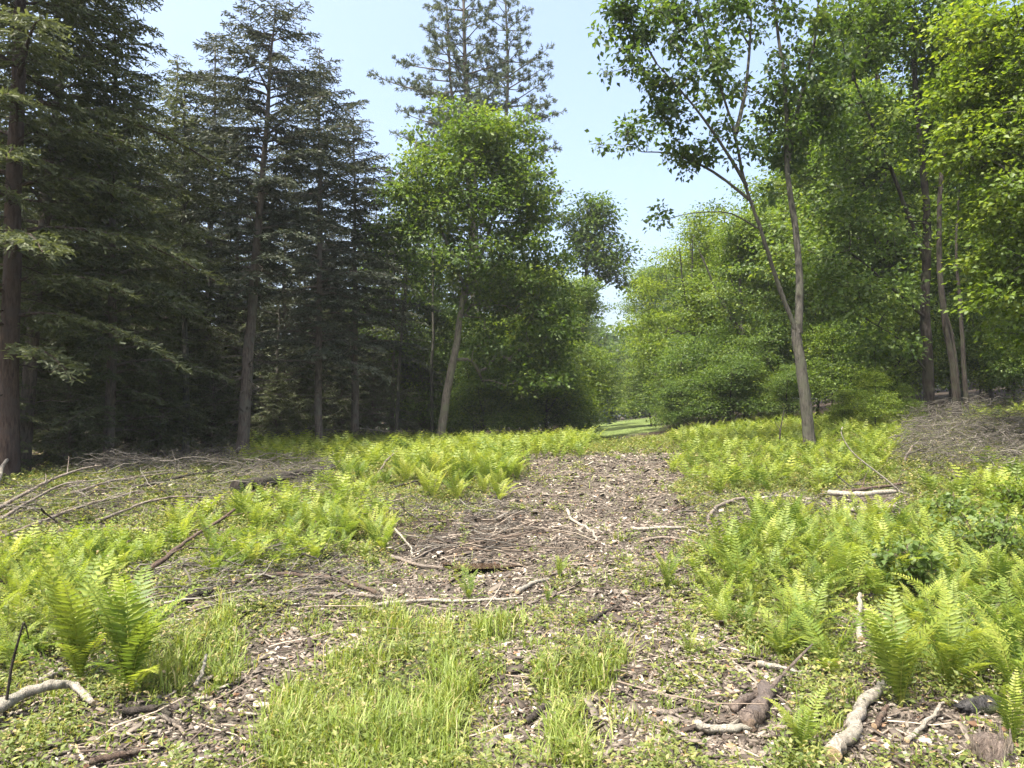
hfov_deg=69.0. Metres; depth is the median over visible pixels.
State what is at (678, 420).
young tree
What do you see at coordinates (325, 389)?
young hemlock
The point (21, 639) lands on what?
fern
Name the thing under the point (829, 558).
fern
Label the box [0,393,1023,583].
fern bed
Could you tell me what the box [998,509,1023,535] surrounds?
fern
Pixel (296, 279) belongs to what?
hemlock tree
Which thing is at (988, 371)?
young tree
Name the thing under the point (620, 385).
young tree
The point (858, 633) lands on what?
fallen branch
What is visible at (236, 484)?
log
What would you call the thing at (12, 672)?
fern
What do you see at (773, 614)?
fern
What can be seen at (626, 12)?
oak tree
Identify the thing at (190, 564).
brush pile
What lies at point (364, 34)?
sky
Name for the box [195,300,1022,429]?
wood
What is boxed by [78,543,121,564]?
fern
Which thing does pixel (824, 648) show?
fern
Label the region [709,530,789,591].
fern
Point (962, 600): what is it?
fern
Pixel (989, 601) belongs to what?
fern
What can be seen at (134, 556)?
fern
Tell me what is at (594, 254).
slender tree
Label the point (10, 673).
dead sapling
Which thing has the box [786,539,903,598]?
fern
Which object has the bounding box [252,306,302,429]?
bare trunk
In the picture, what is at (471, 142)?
maple tree
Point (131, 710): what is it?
fallen branch
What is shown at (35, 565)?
fern
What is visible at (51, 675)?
fallen branch
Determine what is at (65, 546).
fern
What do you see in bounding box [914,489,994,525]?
shrub
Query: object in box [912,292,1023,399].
young tree
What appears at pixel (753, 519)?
fern
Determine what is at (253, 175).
hemlock tree
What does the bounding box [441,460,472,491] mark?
fern
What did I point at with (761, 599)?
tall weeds
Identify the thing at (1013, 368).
young tree
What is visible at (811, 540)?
fern
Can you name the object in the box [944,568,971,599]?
fern
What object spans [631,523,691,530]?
fallen branch
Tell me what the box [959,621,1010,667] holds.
fern
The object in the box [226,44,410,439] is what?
hemlock tree
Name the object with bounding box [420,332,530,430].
young tree
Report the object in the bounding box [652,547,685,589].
fern
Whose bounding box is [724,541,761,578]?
fern
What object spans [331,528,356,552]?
fern
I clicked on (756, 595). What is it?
fern
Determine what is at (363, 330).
hemlock tree
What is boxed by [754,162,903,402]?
maple tree
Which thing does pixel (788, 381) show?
young tree
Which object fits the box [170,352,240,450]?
young hemlock
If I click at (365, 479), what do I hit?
fern
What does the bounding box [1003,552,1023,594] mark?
fern
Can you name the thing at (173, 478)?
fallen branch
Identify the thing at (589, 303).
maple tree
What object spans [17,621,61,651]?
fern
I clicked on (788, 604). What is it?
fern
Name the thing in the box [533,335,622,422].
young tree
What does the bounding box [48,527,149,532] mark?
fallen branch
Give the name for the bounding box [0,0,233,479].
hemlock tree
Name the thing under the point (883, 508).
fern
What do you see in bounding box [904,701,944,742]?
fallen branch
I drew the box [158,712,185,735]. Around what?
fallen branch
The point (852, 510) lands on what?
fallen branch
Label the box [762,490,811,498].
fallen branch
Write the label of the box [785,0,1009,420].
maple tree
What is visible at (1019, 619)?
fern
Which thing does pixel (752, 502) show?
fern
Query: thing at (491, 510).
brush pile
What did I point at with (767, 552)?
fern
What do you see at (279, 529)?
fern
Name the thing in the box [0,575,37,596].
fern
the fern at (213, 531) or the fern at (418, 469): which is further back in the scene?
the fern at (418, 469)
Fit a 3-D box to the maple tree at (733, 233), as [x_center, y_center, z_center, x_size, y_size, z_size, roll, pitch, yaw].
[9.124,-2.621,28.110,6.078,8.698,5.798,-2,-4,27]
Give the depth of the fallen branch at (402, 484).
12.58 m
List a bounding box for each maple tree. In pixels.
[346,222,492,431]
[352,85,592,436]
[442,233,589,432]
[542,260,624,431]
[575,315,626,397]
[585,339,620,382]
[605,203,756,424]
[606,340,630,418]
[607,255,696,360]
[615,311,657,417]
[619,263,696,370]
[644,198,777,418]
[683,153,912,415]
[691,197,822,421]
[715,70,990,411]
[728,188,839,411]
[750,6,1008,406]
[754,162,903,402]
[775,157,936,406]
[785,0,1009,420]
[791,85,981,401]
[834,105,1000,403]
[874,57,1023,398]
[891,86,998,395]
[900,0,1016,418]
[902,0,1023,362]
[918,329,978,388]
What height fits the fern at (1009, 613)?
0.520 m
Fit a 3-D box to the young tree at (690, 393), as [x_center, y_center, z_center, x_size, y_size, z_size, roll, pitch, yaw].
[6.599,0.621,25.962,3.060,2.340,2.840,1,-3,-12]
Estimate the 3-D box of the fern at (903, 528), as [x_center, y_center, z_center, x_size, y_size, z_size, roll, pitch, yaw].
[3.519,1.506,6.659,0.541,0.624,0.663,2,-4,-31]
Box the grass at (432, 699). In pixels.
[0,411,1023,767]
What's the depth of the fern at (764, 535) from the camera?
7.56 m
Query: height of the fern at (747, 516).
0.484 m
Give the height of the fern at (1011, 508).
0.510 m
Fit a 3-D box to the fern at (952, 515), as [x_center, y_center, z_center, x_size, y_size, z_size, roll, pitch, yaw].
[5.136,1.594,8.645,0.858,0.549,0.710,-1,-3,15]
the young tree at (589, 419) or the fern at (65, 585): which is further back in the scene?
the young tree at (589, 419)
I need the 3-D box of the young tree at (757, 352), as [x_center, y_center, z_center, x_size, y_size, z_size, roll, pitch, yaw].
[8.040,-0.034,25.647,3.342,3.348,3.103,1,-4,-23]
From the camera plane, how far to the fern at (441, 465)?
13.12 m
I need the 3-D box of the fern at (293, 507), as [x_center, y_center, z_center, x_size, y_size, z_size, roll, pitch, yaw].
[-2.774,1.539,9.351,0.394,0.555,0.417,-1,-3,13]
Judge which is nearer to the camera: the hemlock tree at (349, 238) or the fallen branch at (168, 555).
the fallen branch at (168, 555)
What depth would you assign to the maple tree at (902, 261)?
26.56 m
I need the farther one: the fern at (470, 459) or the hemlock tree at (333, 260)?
the hemlock tree at (333, 260)
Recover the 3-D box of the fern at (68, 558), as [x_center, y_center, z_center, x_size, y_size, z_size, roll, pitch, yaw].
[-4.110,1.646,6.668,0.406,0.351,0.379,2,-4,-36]
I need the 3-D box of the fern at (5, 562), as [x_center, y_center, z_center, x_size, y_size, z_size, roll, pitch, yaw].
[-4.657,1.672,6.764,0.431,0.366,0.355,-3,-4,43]
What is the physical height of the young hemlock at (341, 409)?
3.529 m
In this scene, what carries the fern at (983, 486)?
on the ground at (634, 426)
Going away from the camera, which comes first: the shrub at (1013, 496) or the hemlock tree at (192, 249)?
the shrub at (1013, 496)
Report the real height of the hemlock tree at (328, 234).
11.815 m
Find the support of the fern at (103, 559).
on the ground at (634, 426)
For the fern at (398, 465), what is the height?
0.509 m
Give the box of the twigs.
[0,420,1023,767]
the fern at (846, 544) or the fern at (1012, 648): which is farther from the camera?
the fern at (846, 544)
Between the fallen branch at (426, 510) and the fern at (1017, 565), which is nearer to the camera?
the fern at (1017, 565)
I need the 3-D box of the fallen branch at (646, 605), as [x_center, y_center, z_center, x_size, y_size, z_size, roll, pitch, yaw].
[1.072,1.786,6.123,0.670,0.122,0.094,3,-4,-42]
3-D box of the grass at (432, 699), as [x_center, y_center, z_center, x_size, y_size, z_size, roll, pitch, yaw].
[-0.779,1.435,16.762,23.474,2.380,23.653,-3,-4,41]
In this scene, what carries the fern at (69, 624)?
on the ground at (634, 426)
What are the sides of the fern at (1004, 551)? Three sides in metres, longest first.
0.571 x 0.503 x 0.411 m
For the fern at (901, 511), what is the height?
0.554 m
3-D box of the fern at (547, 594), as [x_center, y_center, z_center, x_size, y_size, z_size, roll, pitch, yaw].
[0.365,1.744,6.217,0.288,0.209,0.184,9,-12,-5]
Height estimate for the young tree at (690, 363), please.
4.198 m
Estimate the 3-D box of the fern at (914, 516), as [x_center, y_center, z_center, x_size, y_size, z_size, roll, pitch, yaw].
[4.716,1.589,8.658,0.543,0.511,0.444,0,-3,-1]
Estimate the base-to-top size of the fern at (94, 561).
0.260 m
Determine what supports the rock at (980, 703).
on the ground at (634, 426)
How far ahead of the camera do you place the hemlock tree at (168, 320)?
19.53 m
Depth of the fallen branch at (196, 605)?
6.13 m
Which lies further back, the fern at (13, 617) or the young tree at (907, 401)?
the young tree at (907, 401)
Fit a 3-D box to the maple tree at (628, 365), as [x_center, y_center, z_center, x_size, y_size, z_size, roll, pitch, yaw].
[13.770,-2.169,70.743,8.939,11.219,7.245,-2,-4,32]
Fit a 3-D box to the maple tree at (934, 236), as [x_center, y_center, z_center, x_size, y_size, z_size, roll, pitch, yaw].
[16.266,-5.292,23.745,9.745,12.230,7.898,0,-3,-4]
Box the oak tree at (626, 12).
[584,0,871,447]
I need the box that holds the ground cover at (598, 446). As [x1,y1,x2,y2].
[0,398,1023,767]
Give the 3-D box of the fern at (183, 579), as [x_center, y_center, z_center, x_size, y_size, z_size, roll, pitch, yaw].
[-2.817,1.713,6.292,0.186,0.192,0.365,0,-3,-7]
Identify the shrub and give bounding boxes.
[861,535,954,594]
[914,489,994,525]
[929,500,1023,562]
[977,476,1023,515]
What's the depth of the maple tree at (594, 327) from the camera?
72.33 m
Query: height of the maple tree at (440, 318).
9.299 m
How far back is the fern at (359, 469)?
13.33 m
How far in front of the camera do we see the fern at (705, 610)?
5.95 m
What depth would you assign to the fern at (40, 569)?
6.12 m
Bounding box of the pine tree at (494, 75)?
[359,0,567,430]
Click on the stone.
(175, 706)
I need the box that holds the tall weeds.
[0,432,1023,672]
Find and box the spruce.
[596,390,617,424]
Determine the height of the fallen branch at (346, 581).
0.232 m
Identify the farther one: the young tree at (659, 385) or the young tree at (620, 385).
the young tree at (620, 385)
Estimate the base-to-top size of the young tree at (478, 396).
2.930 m
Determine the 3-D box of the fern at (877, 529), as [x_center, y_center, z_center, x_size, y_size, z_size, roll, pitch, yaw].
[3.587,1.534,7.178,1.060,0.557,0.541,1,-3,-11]
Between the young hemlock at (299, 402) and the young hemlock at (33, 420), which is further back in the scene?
the young hemlock at (299, 402)
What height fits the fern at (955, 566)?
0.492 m
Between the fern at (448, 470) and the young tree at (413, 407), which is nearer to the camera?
the fern at (448, 470)
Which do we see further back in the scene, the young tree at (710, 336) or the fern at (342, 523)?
the young tree at (710, 336)
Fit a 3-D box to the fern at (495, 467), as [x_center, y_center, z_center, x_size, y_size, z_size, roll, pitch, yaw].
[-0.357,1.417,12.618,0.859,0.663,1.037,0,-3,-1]
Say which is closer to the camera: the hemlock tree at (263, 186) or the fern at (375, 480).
the fern at (375, 480)
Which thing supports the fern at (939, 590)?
on the ground at (634, 426)
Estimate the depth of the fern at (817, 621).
5.10 m
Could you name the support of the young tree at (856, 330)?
on the ground at (634, 426)
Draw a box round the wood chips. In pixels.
[0,411,1023,767]
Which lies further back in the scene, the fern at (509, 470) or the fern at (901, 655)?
the fern at (509, 470)
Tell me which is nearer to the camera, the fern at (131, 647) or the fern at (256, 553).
the fern at (131, 647)
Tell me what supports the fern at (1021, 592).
on the ground at (634, 426)
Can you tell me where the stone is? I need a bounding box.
[166,700,185,711]
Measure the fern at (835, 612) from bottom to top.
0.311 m
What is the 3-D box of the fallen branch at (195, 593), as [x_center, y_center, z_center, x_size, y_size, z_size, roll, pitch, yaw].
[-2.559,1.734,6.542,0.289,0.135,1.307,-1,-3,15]
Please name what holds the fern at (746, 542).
on the ground at (634, 426)
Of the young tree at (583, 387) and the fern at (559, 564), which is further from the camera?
the young tree at (583, 387)
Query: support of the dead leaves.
on the ground at (634, 426)
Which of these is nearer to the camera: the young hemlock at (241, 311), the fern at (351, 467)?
the fern at (351, 467)
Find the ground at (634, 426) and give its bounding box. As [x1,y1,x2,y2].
[0,384,1023,767]
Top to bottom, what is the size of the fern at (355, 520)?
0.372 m
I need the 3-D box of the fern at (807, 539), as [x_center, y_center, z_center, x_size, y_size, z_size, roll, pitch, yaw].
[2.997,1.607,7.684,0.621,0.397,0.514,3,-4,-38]
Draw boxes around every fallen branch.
[0,448,35,480]
[0,460,101,509]
[0,490,139,539]
[0,679,95,713]
[1,480,89,520]
[34,667,64,684]
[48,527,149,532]
[65,472,172,495]
[89,747,145,764]
[95,491,213,521]
[122,703,172,717]
[131,508,249,583]
[133,466,268,488]
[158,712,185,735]
[177,567,275,605]
[192,586,319,609]
[194,654,207,687]
[232,568,376,593]
[282,565,351,572]
[298,592,381,598]
[372,597,522,605]
[374,441,413,476]
[384,479,444,489]
[389,505,480,518]
[389,554,442,568]
[394,528,413,557]
[405,544,446,563]
[515,578,549,593]
[524,704,546,724]
[565,508,616,541]
[585,602,619,624]
[618,590,669,614]
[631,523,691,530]
[640,536,695,542]
[656,707,687,715]
[681,583,728,600]
[692,718,762,733]
[706,494,755,523]
[728,691,757,713]
[756,660,801,674]
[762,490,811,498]
[824,680,886,760]
[827,489,895,496]
[831,504,895,511]
[842,471,907,491]
[855,592,864,641]
[871,704,889,728]
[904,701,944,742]
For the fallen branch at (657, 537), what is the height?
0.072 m
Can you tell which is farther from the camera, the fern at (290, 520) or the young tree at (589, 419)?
the young tree at (589, 419)
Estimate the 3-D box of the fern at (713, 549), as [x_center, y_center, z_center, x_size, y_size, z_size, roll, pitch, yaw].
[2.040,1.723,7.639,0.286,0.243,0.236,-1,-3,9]
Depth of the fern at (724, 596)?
5.86 m
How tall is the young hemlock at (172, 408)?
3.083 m
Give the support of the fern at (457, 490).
on the ground at (634, 426)
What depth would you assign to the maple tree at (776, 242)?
42.46 m
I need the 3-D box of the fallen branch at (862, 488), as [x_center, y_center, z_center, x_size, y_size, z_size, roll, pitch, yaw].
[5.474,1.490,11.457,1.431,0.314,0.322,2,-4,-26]
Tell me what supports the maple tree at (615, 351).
on the ground at (634, 426)
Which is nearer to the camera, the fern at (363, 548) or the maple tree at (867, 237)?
the fern at (363, 548)
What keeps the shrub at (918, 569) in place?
on the ground at (634, 426)
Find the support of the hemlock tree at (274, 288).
on the ground at (634, 426)
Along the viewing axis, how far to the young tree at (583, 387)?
27.51 m
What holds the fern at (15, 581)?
on the ground at (634, 426)
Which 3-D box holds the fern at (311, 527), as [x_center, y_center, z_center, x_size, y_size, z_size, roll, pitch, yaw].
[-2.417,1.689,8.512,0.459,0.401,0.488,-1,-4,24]
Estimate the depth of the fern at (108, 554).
6.62 m
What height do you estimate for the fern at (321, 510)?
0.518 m
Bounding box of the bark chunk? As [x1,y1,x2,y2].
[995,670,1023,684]
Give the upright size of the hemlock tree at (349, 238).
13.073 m
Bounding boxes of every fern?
[0,535,29,568]
[0,545,125,683]
[0,546,20,577]
[0,554,47,582]
[0,560,33,585]
[0,561,38,597]
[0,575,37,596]
[0,576,39,631]
[0,587,30,610]
[0,616,54,656]
[0,636,41,670]
[0,645,31,681]
[4,583,26,609]
[5,559,60,600]
[6,558,35,573]
[7,556,36,571]
[8,593,40,609]
[8,617,48,641]
[14,530,82,560]
[15,575,59,618]
[16,561,77,587]
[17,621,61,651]
[19,595,60,627]
[25,575,53,605]
[27,550,57,569]
[31,546,77,576]
[35,544,99,583]
[38,576,77,599]
[52,557,107,593]
[54,552,107,582]
[55,528,102,565]
[64,565,207,693]
[74,548,131,584]
[78,519,146,562]
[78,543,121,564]
[82,553,100,569]
[97,548,138,578]
[106,533,136,558]
[109,545,137,574]
[112,547,155,565]
[122,536,161,565]
[161,501,198,534]
[165,576,186,594]
[189,551,226,575]
[191,535,225,563]
[193,547,241,572]
[197,516,246,550]
[217,535,259,572]
[222,478,276,523]
[230,535,288,567]
[232,526,259,539]
[233,499,284,528]
[255,523,266,538]
[256,502,306,535]
[269,527,284,540]
[271,488,300,520]
[275,517,306,545]
[280,492,330,529]
[281,516,320,541]
[300,503,357,536]
[309,495,344,530]
[316,506,358,537]
[316,523,339,543]
[320,493,361,537]
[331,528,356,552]
[332,455,360,480]
[333,506,374,531]
[345,504,387,538]
[350,459,369,478]
[354,471,374,488]
[355,538,371,557]
[358,512,402,550]
[364,515,394,547]
[366,469,382,486]
[374,465,396,482]
[378,506,402,533]
[386,455,416,477]
[390,457,418,480]
[406,460,444,491]
[410,463,425,479]
[416,467,462,496]
[418,448,447,475]
[424,449,457,478]
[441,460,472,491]
[443,464,455,478]
[443,472,473,499]
[448,450,482,474]
[454,565,488,598]
[457,449,484,481]
[468,450,515,482]
[470,447,498,477]
[472,472,491,493]
[477,453,507,475]
[483,466,527,499]
[489,443,532,474]
[492,450,519,478]
[492,467,512,486]
[509,460,528,479]
[539,577,568,600]
[551,554,580,576]
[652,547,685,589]
[663,621,719,655]
[677,515,788,564]
[684,513,767,560]
[689,573,741,599]
[691,578,737,618]
[692,568,737,606]
[694,602,715,616]
[698,541,722,560]
[699,595,738,625]
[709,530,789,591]
[712,488,797,525]
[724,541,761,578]
[724,593,781,625]
[730,584,758,607]
[735,502,792,551]
[738,494,791,520]
[742,574,783,601]
[744,492,804,538]
[744,533,790,568]
[745,515,790,554]
[748,541,809,582]
[750,504,814,550]
[757,593,861,627]
[759,523,843,570]
[759,603,808,654]
[763,521,814,567]
[763,681,836,750]
[764,568,858,641]
[766,603,785,622]
[767,492,816,523]
[769,566,852,599]
[770,551,843,592]
[778,502,825,536]
[779,577,797,602]
[781,578,844,654]
[782,523,834,552]
[786,494,826,522]
[786,531,845,563]
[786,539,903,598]
[786,586,838,608]
[792,512,823,545]
[794,555,826,587]
[795,606,876,673]
[797,541,869,582]
[808,520,915,594]
[815,495,858,525]
[816,506,842,525]
[818,514,849,535]
[819,517,879,549]
[823,505,870,539]
[830,557,915,600]
[836,586,970,706]
[837,536,862,556]
[838,518,894,574]
[839,508,890,544]
[842,490,885,523]
[848,498,908,536]
[850,491,909,521]
[850,514,912,554]
[852,517,899,539]
[856,493,922,526]
[859,534,930,591]
[864,506,918,539]
[865,584,993,688]
[865,600,936,641]
[868,520,943,573]
[874,594,969,623]
[880,577,945,616]
[890,561,1000,612]
[890,604,1023,686]
[892,502,967,546]
[894,501,946,533]
[908,588,937,609]
[909,520,974,568]
[909,576,1007,625]
[910,496,927,517]
[912,572,956,602]
[913,583,985,636]
[918,496,991,534]
[919,532,972,589]
[919,532,988,578]
[920,599,1023,672]
[938,517,974,554]
[938,539,1001,587]
[942,539,990,576]
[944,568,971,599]
[946,519,993,563]
[947,541,1023,591]
[950,612,1015,662]
[951,578,1023,625]
[957,664,1023,742]
[958,509,998,534]
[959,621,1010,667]
[960,507,1023,554]
[962,595,1022,645]
[965,594,1023,695]
[968,534,1013,573]
[970,468,1010,506]
[970,534,1023,600]
[973,573,1023,634]
[976,546,1017,581]
[981,571,1023,621]
[982,552,1023,600]
[988,497,1023,527]
[988,603,1023,658]
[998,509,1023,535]
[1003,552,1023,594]
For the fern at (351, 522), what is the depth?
8.83 m
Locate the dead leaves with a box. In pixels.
[0,428,1023,767]
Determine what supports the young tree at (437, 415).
on the ground at (634, 426)
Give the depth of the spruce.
57.77 m
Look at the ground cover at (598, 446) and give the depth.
5.24 m
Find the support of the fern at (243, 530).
on the ground at (634, 426)
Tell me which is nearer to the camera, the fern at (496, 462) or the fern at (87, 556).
the fern at (87, 556)
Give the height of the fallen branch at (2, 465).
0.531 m
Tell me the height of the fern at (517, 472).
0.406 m
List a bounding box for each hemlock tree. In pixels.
[0,0,207,473]
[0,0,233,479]
[0,0,235,466]
[0,77,70,455]
[0,111,55,265]
[1,119,46,273]
[20,196,145,458]
[23,37,181,453]
[86,93,222,451]
[94,136,143,403]
[102,230,211,456]
[104,70,247,455]
[121,54,239,394]
[150,31,273,446]
[159,0,363,453]
[162,140,230,437]
[172,122,302,445]
[200,177,240,437]
[222,163,307,441]
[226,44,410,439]
[233,136,339,422]
[260,181,339,422]
[260,217,289,395]
[269,165,358,412]
[285,110,440,438]
[297,213,359,358]
[339,204,378,376]
[346,197,414,414]
[360,205,438,433]
[360,227,400,431]
[383,239,453,417]
[406,214,461,367]
[442,233,468,421]
[450,220,494,330]
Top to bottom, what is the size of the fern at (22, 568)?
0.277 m
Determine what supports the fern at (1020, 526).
on the ground at (634, 426)
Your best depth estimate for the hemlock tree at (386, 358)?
50.06 m
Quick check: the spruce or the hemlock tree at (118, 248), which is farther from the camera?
the spruce
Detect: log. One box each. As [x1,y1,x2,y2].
[229,464,335,491]
[738,644,812,731]
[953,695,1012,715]
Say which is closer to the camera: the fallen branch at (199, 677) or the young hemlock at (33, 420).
the fallen branch at (199, 677)
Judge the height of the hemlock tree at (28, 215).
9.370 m
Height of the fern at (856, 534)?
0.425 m
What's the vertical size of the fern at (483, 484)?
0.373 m
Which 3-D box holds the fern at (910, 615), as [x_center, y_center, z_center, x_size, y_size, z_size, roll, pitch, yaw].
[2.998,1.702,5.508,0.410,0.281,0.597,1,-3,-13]
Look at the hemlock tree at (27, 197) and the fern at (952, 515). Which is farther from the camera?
the hemlock tree at (27, 197)
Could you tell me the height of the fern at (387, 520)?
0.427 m
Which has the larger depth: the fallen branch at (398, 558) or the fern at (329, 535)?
the fern at (329, 535)
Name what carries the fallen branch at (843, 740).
on the ground at (634, 426)
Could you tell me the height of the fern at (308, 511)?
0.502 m
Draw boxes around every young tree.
[375,343,461,433]
[389,317,475,428]
[415,389,485,434]
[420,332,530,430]
[431,366,533,436]
[441,311,591,432]
[465,371,555,435]
[468,302,639,434]
[505,359,601,433]
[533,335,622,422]
[536,389,608,434]
[586,343,633,416]
[600,383,631,413]
[611,311,706,426]
[618,368,664,425]
[619,372,643,417]
[630,333,713,426]
[643,379,702,430]
[644,321,750,428]
[650,368,741,429]
[677,290,771,420]
[680,351,783,425]
[695,334,784,423]
[726,364,798,419]
[729,310,825,418]
[747,279,908,414]
[754,363,822,420]
[786,321,887,415]
[809,314,917,408]
[822,389,862,424]
[829,286,968,398]
[845,368,908,427]
[880,268,1009,404]
[887,383,932,418]
[910,289,1023,404]
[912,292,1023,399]
[958,313,1023,401]
[971,299,1023,389]
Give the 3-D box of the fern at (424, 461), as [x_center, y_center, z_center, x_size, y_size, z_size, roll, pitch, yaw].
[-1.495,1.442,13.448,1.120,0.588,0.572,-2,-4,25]
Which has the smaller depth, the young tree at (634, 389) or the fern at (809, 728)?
the fern at (809, 728)
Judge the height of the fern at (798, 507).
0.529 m
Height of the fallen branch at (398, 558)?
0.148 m
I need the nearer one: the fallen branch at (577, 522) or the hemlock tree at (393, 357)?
the fallen branch at (577, 522)
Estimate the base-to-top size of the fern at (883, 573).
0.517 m
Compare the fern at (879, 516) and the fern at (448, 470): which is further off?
the fern at (448, 470)
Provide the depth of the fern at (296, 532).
8.47 m
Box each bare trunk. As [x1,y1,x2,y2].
[202,217,228,447]
[220,221,242,445]
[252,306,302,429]
[332,324,386,431]
[394,268,437,435]
[409,249,447,433]
[458,312,504,433]
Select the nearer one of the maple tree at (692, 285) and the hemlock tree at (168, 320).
the hemlock tree at (168, 320)
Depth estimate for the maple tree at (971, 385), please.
49.90 m
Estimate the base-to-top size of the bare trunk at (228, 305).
8.265 m
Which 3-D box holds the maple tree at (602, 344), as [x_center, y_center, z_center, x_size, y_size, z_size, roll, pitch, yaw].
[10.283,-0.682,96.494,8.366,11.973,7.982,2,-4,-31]
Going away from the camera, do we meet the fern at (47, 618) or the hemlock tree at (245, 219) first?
the fern at (47, 618)
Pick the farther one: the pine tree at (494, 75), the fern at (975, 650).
the pine tree at (494, 75)
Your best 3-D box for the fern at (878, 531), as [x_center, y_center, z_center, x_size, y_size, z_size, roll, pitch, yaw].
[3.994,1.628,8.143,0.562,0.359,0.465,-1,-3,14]
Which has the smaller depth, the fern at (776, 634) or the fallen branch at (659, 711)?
the fallen branch at (659, 711)
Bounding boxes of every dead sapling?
[2,622,28,719]
[774,411,783,442]
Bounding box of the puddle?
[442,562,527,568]
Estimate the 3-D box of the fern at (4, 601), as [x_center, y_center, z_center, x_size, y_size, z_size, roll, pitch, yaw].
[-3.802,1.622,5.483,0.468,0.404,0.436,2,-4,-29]
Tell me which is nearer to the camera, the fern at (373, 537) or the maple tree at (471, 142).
the fern at (373, 537)
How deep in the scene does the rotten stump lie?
3.45 m
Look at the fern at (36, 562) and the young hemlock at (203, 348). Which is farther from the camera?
the young hemlock at (203, 348)
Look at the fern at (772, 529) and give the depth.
7.29 m
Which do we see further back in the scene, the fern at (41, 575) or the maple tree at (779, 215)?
the maple tree at (779, 215)
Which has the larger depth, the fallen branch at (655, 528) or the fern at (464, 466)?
the fern at (464, 466)
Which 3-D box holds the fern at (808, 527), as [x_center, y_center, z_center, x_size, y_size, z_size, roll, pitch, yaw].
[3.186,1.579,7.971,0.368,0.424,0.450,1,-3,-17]
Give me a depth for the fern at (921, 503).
9.79 m
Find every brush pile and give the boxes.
[0,440,362,535]
[109,526,408,616]
[302,424,457,447]
[359,487,566,558]
[884,392,1023,487]
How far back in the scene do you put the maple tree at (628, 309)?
54.34 m
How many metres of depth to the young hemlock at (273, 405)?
22.34 m
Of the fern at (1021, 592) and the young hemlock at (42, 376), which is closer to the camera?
the fern at (1021, 592)
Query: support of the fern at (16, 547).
on the ground at (634, 426)
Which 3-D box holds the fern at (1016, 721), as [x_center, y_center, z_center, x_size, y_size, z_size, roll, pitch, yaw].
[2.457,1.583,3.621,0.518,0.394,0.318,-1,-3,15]
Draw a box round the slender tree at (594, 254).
[554,188,646,430]
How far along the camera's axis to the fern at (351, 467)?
13.00 m
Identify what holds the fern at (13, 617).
on the ground at (634, 426)
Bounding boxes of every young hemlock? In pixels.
[0,279,103,452]
[19,369,53,470]
[21,303,104,454]
[21,351,123,469]
[40,291,176,446]
[76,322,192,454]
[115,340,217,458]
[122,259,237,442]
[124,299,238,447]
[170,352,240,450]
[178,297,297,446]
[250,373,307,445]
[266,346,335,438]
[290,304,375,430]
[309,354,377,435]
[328,344,420,438]
[380,345,461,436]
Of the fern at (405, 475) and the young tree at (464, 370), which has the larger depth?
the young tree at (464, 370)
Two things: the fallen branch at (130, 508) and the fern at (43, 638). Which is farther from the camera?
the fallen branch at (130, 508)
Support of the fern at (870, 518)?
on the ground at (634, 426)
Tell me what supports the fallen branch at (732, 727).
on the ground at (634, 426)
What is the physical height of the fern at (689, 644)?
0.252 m
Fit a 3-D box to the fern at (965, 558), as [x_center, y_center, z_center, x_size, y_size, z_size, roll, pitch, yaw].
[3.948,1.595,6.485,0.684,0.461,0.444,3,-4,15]
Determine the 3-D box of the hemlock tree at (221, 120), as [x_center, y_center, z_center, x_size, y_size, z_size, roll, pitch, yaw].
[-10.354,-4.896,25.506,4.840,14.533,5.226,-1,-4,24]
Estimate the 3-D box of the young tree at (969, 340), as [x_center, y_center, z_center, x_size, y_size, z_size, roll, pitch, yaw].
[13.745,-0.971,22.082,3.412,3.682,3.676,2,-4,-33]
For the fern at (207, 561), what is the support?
on the ground at (634, 426)
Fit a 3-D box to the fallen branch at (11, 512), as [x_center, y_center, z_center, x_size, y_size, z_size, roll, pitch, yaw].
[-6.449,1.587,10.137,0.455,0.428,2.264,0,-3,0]
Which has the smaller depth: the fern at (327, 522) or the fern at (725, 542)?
the fern at (725, 542)
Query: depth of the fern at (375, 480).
12.66 m
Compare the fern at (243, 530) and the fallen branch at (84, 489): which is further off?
the fallen branch at (84, 489)
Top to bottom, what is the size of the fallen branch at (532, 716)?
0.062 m
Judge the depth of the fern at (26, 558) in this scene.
6.85 m
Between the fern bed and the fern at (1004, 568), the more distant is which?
the fern bed
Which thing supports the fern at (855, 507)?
on the ground at (634, 426)
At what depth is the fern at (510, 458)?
13.52 m
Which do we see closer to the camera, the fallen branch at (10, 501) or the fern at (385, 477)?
the fallen branch at (10, 501)
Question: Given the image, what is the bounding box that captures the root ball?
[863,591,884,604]
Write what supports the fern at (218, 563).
on the ground at (634, 426)
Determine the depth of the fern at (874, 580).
6.11 m
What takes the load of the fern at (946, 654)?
on the ground at (634, 426)
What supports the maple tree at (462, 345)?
on the ground at (634, 426)
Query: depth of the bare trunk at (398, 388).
25.54 m
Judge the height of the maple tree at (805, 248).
13.081 m
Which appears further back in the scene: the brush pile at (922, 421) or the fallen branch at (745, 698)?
the brush pile at (922, 421)
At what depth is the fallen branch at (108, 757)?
3.51 m
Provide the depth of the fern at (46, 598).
5.64 m
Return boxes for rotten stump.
[966,722,1016,765]
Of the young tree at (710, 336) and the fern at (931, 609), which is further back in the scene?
the young tree at (710, 336)
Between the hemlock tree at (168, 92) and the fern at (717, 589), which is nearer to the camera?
the fern at (717, 589)
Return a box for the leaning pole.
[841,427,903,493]
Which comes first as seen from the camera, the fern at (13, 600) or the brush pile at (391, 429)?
the fern at (13, 600)
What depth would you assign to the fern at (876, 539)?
6.88 m
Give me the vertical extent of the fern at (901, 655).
0.638 m
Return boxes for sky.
[0,0,1022,423]

